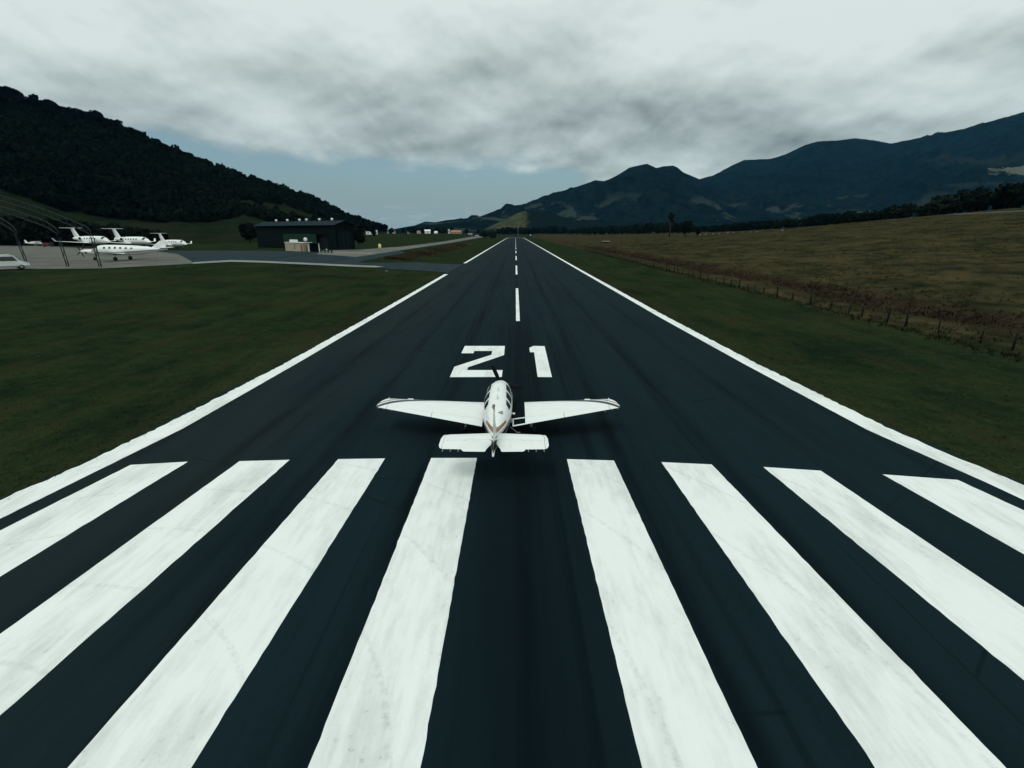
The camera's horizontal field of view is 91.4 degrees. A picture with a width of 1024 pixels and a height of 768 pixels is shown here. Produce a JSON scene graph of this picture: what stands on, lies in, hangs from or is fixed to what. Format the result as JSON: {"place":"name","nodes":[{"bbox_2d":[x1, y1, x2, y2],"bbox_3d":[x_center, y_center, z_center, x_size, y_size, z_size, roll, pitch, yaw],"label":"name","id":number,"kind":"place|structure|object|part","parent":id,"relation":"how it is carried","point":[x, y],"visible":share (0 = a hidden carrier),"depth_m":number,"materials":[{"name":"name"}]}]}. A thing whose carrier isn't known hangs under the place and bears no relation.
{"place":"outdoors","nodes":[
{"label":"outdoors","id":0,"kind":"place"},
{"bbox_2d":[0,98,386,245],"bbox_3d":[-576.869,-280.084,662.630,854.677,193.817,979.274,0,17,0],"label":"hillside","id":1,"kind":"structure","parent":0,"point":[221,231],"depth_m":322.19,"materials":[{"name":"green plant"}]},
{"bbox_2d":[0,214,169,245],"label":"thicket","id":2,"kind":"object","parent":1,"relation":"on","point":[29,231],"visible":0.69,"depth_m":225.80,"materials":[{"name":"green plant"}]},
{"bbox_2d":[0,85,387,231],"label":"forest","id":3,"kind":"object","parent":1,"relation":"on","point":[53,154],"visible":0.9,"depth_m":437.03,"materials":[{"name":"green plant"}]},
{"bbox_2d":[317,236,481,256],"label":"road","id":4,"kind":"structure","parent":0,"point":[381,250],"depth_m":194.26,"materials":[{"name":"grey asphalt"}]},
{"bbox_2d":[378,243,469,260],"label":"bank grass","id":5,"kind":"structure","parent":0,"point":[426,252],"depth_m":181.48,"materials":[{"name":"green plant"}]},
{"bbox_2d":[394,216,507,232],"bbox_3d":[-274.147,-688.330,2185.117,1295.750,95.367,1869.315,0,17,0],"label":"mountains","id":6,"kind":"structure","parent":0,"point":[476,225],"depth_m":1721.97,"materials":[{"name":"green plant"}]},
{"bbox_2d":[0,208,1023,498],"bbox_3d":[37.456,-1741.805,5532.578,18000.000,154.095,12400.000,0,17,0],"label":"ground","id":7,"kind":"structure","parent":0,"point":[60,344],"depth_m":47.79,"materials":[{"name":"green plant"}]},
{"bbox_2d":[0,245,192,268],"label":"apron","id":8,"kind":"object","parent":7,"relation":"on","point":[42,257],"visible":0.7,"depth_m":113.70,"materials":[{"name":"concrete"}]},
{"bbox_2d":[0,217,27,261],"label":"arch frame","id":9,"kind":"object","parent":8,"relation":"on","point":[19,243],"visible":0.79,"depth_m":88.48,"materials":[{"name":"metal"}]},
{"bbox_2d":[0,254,30,268],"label":"parked van","id":10,"kind":"object","parent":8,"relation":"on","point":[7,260],"visible":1,"depth_m":78.70,"materials":[{"name":"white paint"}]},
{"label":"side window","id":11,"kind":"part","parent":10,"relation":"part of","materials":[{"name":"black glass"}]},
{"bbox_2d":[24,240,42,245],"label":"aircraft","id":12,"kind":"object","parent":8,"relation":"on","point":[35,242],"visible":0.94,"depth_m":224.00,"materials":[{"name":"white paint"}]},
{"bbox_2d":[0,206,69,266],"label":"arch frame","id":13,"kind":"object","parent":8,"relation":"on","point":[57,234],"visible":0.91,"depth_m":86.83,"materials":[{"name":"metal"}]},
{"bbox_2d":[42,242,53,246],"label":"service cart","id":14,"kind":"object","parent":8,"relation":"on","point":[48,244],"visible":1,"depth_m":209.56,"materials":[{"name":"red paint"}]},
{"bbox_2d":[0,195,101,266],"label":"arch frame","id":15,"kind":"object","parent":8,"relation":"on","point":[96,252],"visible":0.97,"depth_m":88.10,"materials":[{"name":"metal"}]},
{"bbox_2d":[52,228,115,247],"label":"business jet","id":16,"kind":"object","parent":8,"relation":"on","point":[87,239],"visible":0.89,"depth_m":195.34,"materials":[{"name":"white paint"}]},
{"bbox_2d":[77,241,168,260],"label":"turboprop aircraft","id":17,"kind":"object","parent":8,"relation":"on","point":[115,250],"visible":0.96,"depth_m":104.72,"materials":[{"name":"white paint"}]},
{"bbox_2d":[95,228,155,245],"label":"business jet","id":18,"kind":"object","parent":7,"relation":"on","point":[137,241],"visible":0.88,"depth_m":187.43,"materials":[{"name":"white paint"}]},
{"bbox_2d":[145,233,191,248],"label":"business jet","id":19,"kind":"object","parent":7,"relation":"on","point":[176,243],"visible":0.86,"depth_m":178.25,"materials":[{"name":"white paint"}]},
{"bbox_2d":[238,223,256,243],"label":"broadleaf tree","id":20,"kind":"object","parent":7,"relation":"on","point":[247,231],"visible":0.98,"depth_m":257.79,"materials":[{"name":"green plant"}]},
{"bbox_2d":[285,240,311,251],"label":"fuel kiosk","id":21,"kind":"object","parent":7,"relation":"on","point":[293,245],"visible":0.84,"depth_m":160.71,"materials":[{"name":"white paint"}]},
{"bbox_2d":[254,218,356,249],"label":"hangar","id":22,"kind":"structure","parent":7,"relation":"on","point":[332,234],"depth_m":183.03,"materials":[{"name":"black metal"}]},
{"bbox_2d":[319,235,327,248],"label":"sliding door","id":23,"kind":"structure","parent":22,"relation":"in","point":[323,241],"depth_m":180.75,"materials":[{"name":"black paint"}]},
{"bbox_2d":[338,232,343,249],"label":"gable door","id":24,"kind":"structure","parent":22,"relation":"in","point":[340,234],"depth_m":176.97,"materials":[{"name":"metal"}]},
{"bbox_2d":[343,232,347,249],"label":"gable door","id":25,"kind":"structure","parent":22,"relation":"in","point":[345,240],"depth_m":178.40,"materials":[{"name":"metal"}]},
{"bbox_2d":[347,232,352,248],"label":"gable door","id":26,"kind":"structure","parent":22,"relation":"in","point":[349,236],"depth_m":179.93,"materials":[{"name":"metal"}]},
{"bbox_2d":[157,251,461,272],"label":"taxiway","id":27,"kind":"structure","parent":7,"relation":"on","point":[278,256],"depth_m":129.24,"materials":[{"name":"grey asphalt"}]},
{"bbox_2d":[192,260,382,266],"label":"apron edge strip","id":28,"kind":"object","parent":27,"relation":"on","point":[285,263],"visible":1,"depth_m":111.31,"materials":[{"name":"concrete"}]},
{"bbox_2d":[308,243,319,251],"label":"open canopy","id":29,"kind":"object","parent":7,"relation":"on","point":[314,247],"visible":0.84,"depth_m":158.41,"materials":[{"name":"white paint"}]},
{"bbox_2d":[330,251,372,253],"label":"forecourt","id":30,"kind":"structure","parent":7,"relation":"on","point":[352,252],"depth_m":163.26,"materials":[{"name":"grey concrete"}]},
{"bbox_2d":[353,224,365,243],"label":"broadleaf tree","id":31,"kind":"object","parent":7,"relation":"on","point":[359,237],"visible":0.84,"depth_m":259.28,"materials":[{"name":"green plant"}]},
{"bbox_2d":[369,223,376,235],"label":"broadleaf tree","id":32,"kind":"object","parent":7,"relation":"on","point":[372,230],"visible":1,"depth_m":480.89,"materials":[{"name":"green plant"}]},
{"bbox_2d":[450,230,461,233],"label":"house","id":33,"kind":"structure","parent":7,"relation":"on","point":[456,231],"depth_m":639.93,"materials":[{"name":"orange tile"}]},
{"bbox_2d":[480,230,485,237],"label":"village tree","id":34,"kind":"object","parent":7,"relation":"on","point":[483,233],"visible":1,"depth_m":670.84,"materials":[{"name":"green plant"}]},
{"bbox_2d":[489,232,495,238],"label":"village tree","id":35,"kind":"object","parent":7,"relation":"on","point":[492,235],"visible":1,"depth_m":677.90,"materials":[{"name":"green plant"}]},
{"bbox_2d":[505,227,512,234],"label":"broadleaf tree","id":36,"kind":"object","parent":7,"relation":"on","point":[509,231],"visible":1,"depth_m":1044.74,"materials":[{"name":"green plant"}]},
{"bbox_2d":[0,238,1023,767],"bbox_3d":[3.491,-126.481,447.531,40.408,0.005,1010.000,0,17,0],"label":"runway","id":37,"kind":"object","parent":7,"relation":"on","point":[696,550],"visible":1,"depth_m":12.75,"materials":[{"name":"black asphalt"}]},
{"bbox_2d":[376,365,619,456],"bbox_3d":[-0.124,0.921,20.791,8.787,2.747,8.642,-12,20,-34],"label":"light aircraft","id":38,"kind":"object","parent":37,"relation":"on","point":[497,411],"visible":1,"depth_m":20.82,"materials":[{"name":"paint"}]},
{"bbox_3d":[-0.135,0.592,20.967,0.222,0.344,0.760,0,17,0],"label":"cabin window","id":39,"kind":"part","parent":38,"relation":"part of","materials":[{"name":"black glass"}]},
{"bbox_3d":[-0.141,0.287,21.920,0.250,0.352,1.000,0,17,0],"label":"cabin window","id":40,"kind":"part","parent":38,"relation":"part of","materials":[{"name":"black glass"}]},
{"bbox_2d":[518,227,524,234],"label":"broadleaf tree","id":41,"kind":"object","parent":7,"relation":"on","point":[520,229],"visible":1,"depth_m":1048.36,"materials":[{"name":"green plant"}]},
{"bbox_2d":[592,226,597,233],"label":"broadleaf tree","id":42,"kind":"object","parent":7,"relation":"on","point":[594,228],"visible":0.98,"depth_m":952.07,"materials":[{"name":"green plant"}]},
{"bbox_2d":[601,226,606,234],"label":"broadleaf tree","id":43,"kind":"object","parent":7,"relation":"on","point":[603,230],"visible":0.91,"depth_m":931.84,"materials":[{"name":"green plant"}]},
{"bbox_2d":[611,226,617,233],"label":"broadleaf tree","id":44,"kind":"object","parent":7,"relation":"on","point":[613,228],"visible":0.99,"depth_m":896.23,"materials":[{"name":"green plant"}]},
{"bbox_2d":[633,223,642,233],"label":"broadleaf tree","id":45,"kind":"object","parent":7,"relation":"on","point":[635,227],"visible":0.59,"depth_m":819.40,"materials":[{"name":"green plant"}]},
{"bbox_2d":[645,223,654,233],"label":"broadleaf tree","id":46,"kind":"object","parent":7,"relation":"on","point":[650,229],"visible":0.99,"depth_m":776.27,"materials":[{"name":"green plant"}]},
{"bbox_2d":[662,222,669,232],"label":"broadleaf tree","id":47,"kind":"object","parent":7,"relation":"on","point":[665,225],"visible":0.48,"depth_m":729.04,"materials":[{"name":"green plant"}]},
{"bbox_2d":[667,212,674,236],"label":"bare tree","id":48,"kind":"object","parent":7,"relation":"on","point":[671,216],"visible":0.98,"depth_m":369.55,"materials":[{"name":"green plant"}]},
{"bbox_2d":[674,221,682,232],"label":"broadleaf tree","id":49,"kind":"object","parent":7,"relation":"on","point":[677,228],"visible":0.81,"depth_m":687.59,"materials":[{"name":"green plant"}]},
{"bbox_2d":[680,221,690,236],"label":"broadleaf tree","id":50,"kind":"object","parent":7,"relation":"on","point":[686,228],"visible":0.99,"depth_m":315.35,"materials":[{"name":"green plant"}]},
{"bbox_2d":[695,227,700,236],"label":"broadleaf tree","id":51,"kind":"object","parent":7,"relation":"on","point":[697,231],"visible":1,"depth_m":299.17,"materials":[{"name":"green plant"}]},
{"bbox_2d":[711,225,719,231],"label":"broadleaf tree","id":52,"kind":"object","parent":7,"relation":"on","point":[715,228],"visible":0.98,"depth_m":592.34,"materials":[{"name":"green plant"}]},
{"bbox_2d":[719,223,727,230],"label":"broadleaf tree","id":53,"kind":"object","parent":7,"relation":"on","point":[723,225],"visible":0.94,"depth_m":570.97,"materials":[{"name":"green plant"}]},
{"bbox_2d":[732,224,739,230],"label":"broadleaf tree","id":54,"kind":"object","parent":7,"relation":"on","point":[735,228],"visible":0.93,"depth_m":548.51,"materials":[{"name":"green plant"}]},
{"bbox_2d":[738,223,745,230],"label":"broadleaf tree","id":55,"kind":"object","parent":7,"relation":"on","point":[742,228],"visible":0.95,"depth_m":532.57,"materials":[{"name":"green plant"}]},
{"bbox_2d":[745,223,751,230],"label":"broadleaf tree","id":56,"kind":"object","parent":7,"relation":"on","point":[749,226],"visible":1,"depth_m":514.04,"materials":[{"name":"green plant"}]},
{"bbox_2d":[758,220,770,227],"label":"broadleaf tree","id":57,"kind":"object","parent":7,"relation":"on","point":[763,222],"visible":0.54,"depth_m":486.61,"materials":[{"name":"green plant"}]},
{"bbox_2d":[761,221,769,229],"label":"broadleaf tree","id":58,"kind":"object","parent":7,"relation":"on","point":[765,224],"visible":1,"depth_m":481.63,"materials":[{"name":"green plant"}]},
{"bbox_2d":[771,219,782,228],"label":"broadleaf tree","id":59,"kind":"object","parent":7,"relation":"on","point":[773,223],"visible":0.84,"depth_m":461.89,"materials":[{"name":"green plant"}]},
{"bbox_2d":[776,221,782,228],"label":"broadleaf tree","id":60,"kind":"object","parent":7,"relation":"on","point":[778,225],"visible":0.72,"depth_m":458.17,"materials":[{"name":"green plant"}]},
{"bbox_2d":[780,218,790,227],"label":"broadleaf tree","id":61,"kind":"object","parent":7,"relation":"on","point":[786,223],"visible":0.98,"depth_m":445.88,"materials":[{"name":"green plant"}]},
{"bbox_2d":[792,218,798,227],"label":"broadleaf tree","id":62,"kind":"object","parent":7,"relation":"on","point":[795,223],"visible":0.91,"depth_m":437.78,"materials":[{"name":"green plant"}]},
{"bbox_2d":[573,208,1023,344],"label":"pasture grass","id":63,"kind":"structure","parent":7,"relation":"on","point":[886,293],"depth_m":87.99,"materials":[{"name":"brown plant"}]},
{"bbox_2d":[582,245,1023,342],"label":"gully grass","id":64,"kind":"structure","parent":7,"relation":"on","point":[886,306],"depth_m":61.64,"materials":[{"name":"brown plant"}]},
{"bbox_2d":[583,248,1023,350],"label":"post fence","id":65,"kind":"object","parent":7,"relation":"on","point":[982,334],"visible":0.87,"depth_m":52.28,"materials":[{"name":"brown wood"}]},
{"bbox_2d":[801,216,807,226],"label":"broadleaf tree","id":66,"kind":"object","parent":7,"relation":"on","point":[803,221],"visible":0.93,"depth_m":423.26,"materials":[{"name":"green plant"}]},
{"bbox_2d":[588,251,1023,361],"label":"fence","id":67,"kind":"object","parent":7,"relation":"on","point":[961,342],"visible":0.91,"depth_m":47.51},
{"bbox_2d":[809,216,815,225],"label":"broadleaf tree","id":68,"kind":"object","parent":7,"relation":"on","point":[811,222],"visible":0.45,"depth_m":409.42,"materials":[{"name":"green plant"}]},
{"bbox_2d":[814,212,827,225],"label":"broadleaf tree","id":69,"kind":"object","parent":7,"relation":"on","point":[817,217],"visible":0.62,"depth_m":396.32,"materials":[{"name":"green plant"}]},
{"bbox_2d":[817,216,828,225],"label":"broadleaf tree","id":70,"kind":"object","parent":7,"relation":"on","point":[821,222],"visible":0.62,"depth_m":393.94,"materials":[{"name":"green plant"}]},
{"bbox_2d":[822,213,832,223],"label":"broadleaf tree","id":71,"kind":"object","parent":7,"relation":"on","point":[826,219],"visible":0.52,"depth_m":387.63,"materials":[{"name":"green plant"}]},
{"bbox_2d":[829,213,842,223],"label":"broadleaf tree","id":72,"kind":"object","parent":7,"relation":"on","point":[835,221],"visible":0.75,"depth_m":376.71,"materials":[{"name":"green plant"}]},
{"bbox_2d":[837,215,843,223],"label":"broadleaf tree","id":73,"kind":"object","parent":7,"relation":"on","point":[840,218],"visible":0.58,"depth_m":372.79,"materials":[{"name":"green plant"}]},
{"bbox_2d":[841,210,853,222],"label":"broadleaf tree","id":74,"kind":"object","parent":7,"relation":"on","point":[844,220],"visible":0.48,"depth_m":367.89,"materials":[{"name":"green plant"}]},
{"bbox_2d":[846,211,859,222],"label":"broadleaf tree","id":75,"kind":"object","parent":7,"relation":"on","point":[853,215],"visible":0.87,"depth_m":356.09,"materials":[{"name":"green plant"}]},
{"bbox_2d":[855,212,870,221],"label":"broadleaf tree","id":76,"kind":"object","parent":7,"relation":"on","point":[862,217],"visible":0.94,"depth_m":342.43,"materials":[{"name":"green plant"}]},
{"bbox_2d":[865,210,879,220],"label":"broadleaf tree","id":77,"kind":"object","parent":7,"relation":"on","point":[874,212],"visible":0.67,"depth_m":339.73,"materials":[{"name":"green plant"}]},
{"bbox_2d":[872,210,885,219],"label":"broadleaf tree","id":78,"kind":"object","parent":7,"relation":"on","point":[879,217],"visible":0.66,"depth_m":334.43,"materials":[{"name":"green plant"}]},
{"bbox_2d":[880,210,886,219],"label":"broadleaf tree","id":79,"kind":"object","parent":7,"relation":"on","point":[882,212],"visible":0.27,"depth_m":331.23,"materials":[{"name":"green plant"}]},
{"bbox_2d":[883,203,898,218],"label":"broadleaf tree","id":80,"kind":"object","parent":7,"relation":"on","point":[889,209],"visible":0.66,"depth_m":318.96,"materials":[{"name":"green plant"}]},
{"bbox_2d":[889,209,897,218],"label":"broadleaf tree","id":81,"kind":"object","parent":7,"relation":"on","point":[892,213],"visible":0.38,"depth_m":315.82,"materials":[{"name":"green plant"}]},
{"bbox_2d":[896,203,913,217],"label":"broadleaf tree","id":82,"kind":"object","parent":7,"relation":"on","point":[902,212],"visible":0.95,"depth_m":305.26,"materials":[{"name":"green plant"}]},
{"bbox_2d":[894,203,917,218],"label":"broadleaf tree","id":83,"kind":"object","parent":7,"relation":"on","point":[909,205],"visible":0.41,"depth_m":307.67,"materials":[{"name":"green plant"}]},
{"bbox_2d":[914,205,926,216],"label":"broadleaf tree","id":84,"kind":"object","parent":7,"relation":"on","point":[919,210],"visible":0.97,"depth_m":294.64,"materials":[{"name":"green plant"}]},
{"bbox_2d":[922,203,936,215],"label":"broadleaf tree","id":85,"kind":"object","parent":7,"relation":"on","point":[926,206],"visible":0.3,"depth_m":291.41,"materials":[{"name":"green plant"}]},
{"bbox_2d":[928,195,953,214],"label":"broadleaf tree","id":86,"kind":"object","parent":7,"relation":"on","point":[935,203],"visible":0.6,"depth_m":277.15,"materials":[{"name":"green plant"}]},
{"bbox_2d":[936,196,963,213],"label":"broadleaf tree","id":87,"kind":"object","parent":7,"relation":"on","point":[951,205],"visible":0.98,"depth_m":269.69,"materials":[{"name":"green plant"}]},
{"bbox_2d":[941,193,964,214],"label":"broadleaf tree","id":88,"kind":"object","parent":7,"relation":"on","point":[958,195],"visible":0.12,"depth_m":278.43,"materials":[{"name":"green plant"}]},
{"bbox_2d":[960,194,977,211],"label":"broadleaf tree","id":89,"kind":"object","parent":7,"relation":"on","point":[969,208],"visible":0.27,"depth_m":256.69,"materials":[{"name":"green plant"}]},
{"bbox_2d":[954,186,991,212],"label":"broadleaf tree","id":90,"kind":"object","parent":7,"relation":"on","point":[962,193],"visible":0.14,"depth_m":266.10,"materials":[{"name":"green plant"}]},
{"bbox_2d":[961,189,992,210],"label":"broadleaf tree","id":91,"kind":"object","parent":7,"relation":"on","point":[981,194],"visible":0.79,"depth_m":249.34,"materials":[{"name":"green plant"}]},
{"bbox_2d":[969,195,988,210],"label":"broadleaf tree","id":92,"kind":"object","parent":7,"relation":"on","point":[982,208],"visible":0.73,"depth_m":249.09,"materials":[{"name":"green plant"}]},
{"bbox_2d":[989,190,999,209],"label":"broadleaf tree","id":93,"kind":"object","parent":7,"relation":"on","point":[994,207],"visible":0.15,"depth_m":245.08,"materials":[{"name":"green plant"}]},
{"bbox_2d":[991,182,1019,208],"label":"broadleaf tree","id":94,"kind":"object","parent":7,"relation":"on","point":[996,201],"visible":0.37,"depth_m":239.24,"materials":[{"name":"green plant"}]},
{"bbox_2d":[999,182,1023,208],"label":"broadleaf tree","id":95,"kind":"object","parent":7,"relation":"on","point":[1013,191],"visible":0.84,"depth_m":231.98,"materials":[{"name":"green plant"}]},
{"bbox_2d":[1002,188,1023,207],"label":"broadleaf tree","id":96,"kind":"object","parent":7,"relation":"on","point":[1017,202],"visible":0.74,"depth_m":232.69,"materials":[{"name":"green plant"}]},
{"bbox_2d":[0,0,1023,229],"label":"sky","id":97,"kind":"structure","parent":0,"point":[396,114],"materials":[{"name":"grey"}]},
{"bbox_2d":[484,210,600,234],"bbox_3d":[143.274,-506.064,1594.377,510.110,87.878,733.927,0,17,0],"label":"grassy hill","id":98,"kind":"structure","parent":0,"point":[531,219],"depth_m":1449.92,"materials":[{"name":"green plant"}]},
{"bbox_2d":[459,164,794,231],"bbox_3d":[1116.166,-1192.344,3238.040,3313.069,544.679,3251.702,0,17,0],"label":"mountains","id":99,"kind":"structure","parent":0,"point":[643,194],"depth_m":2580.53,"materials":[{"name":"green plant"}]},
{"bbox_2d":[690,112,1023,226],"bbox_3d":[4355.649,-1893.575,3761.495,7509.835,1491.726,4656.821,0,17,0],"label":"mountains","id":100,"kind":"structure","parent":0,"point":[857,175],"depth_m":3268.41,"materials":[{"name":"green plant"}]},
{"bbox_2d":[710,210,1023,232],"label":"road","id":101,"kind":"structure","parent":0,"point":[969,213],"depth_m":209.44,"materials":[{"name":"grey asphalt"}]}
]}

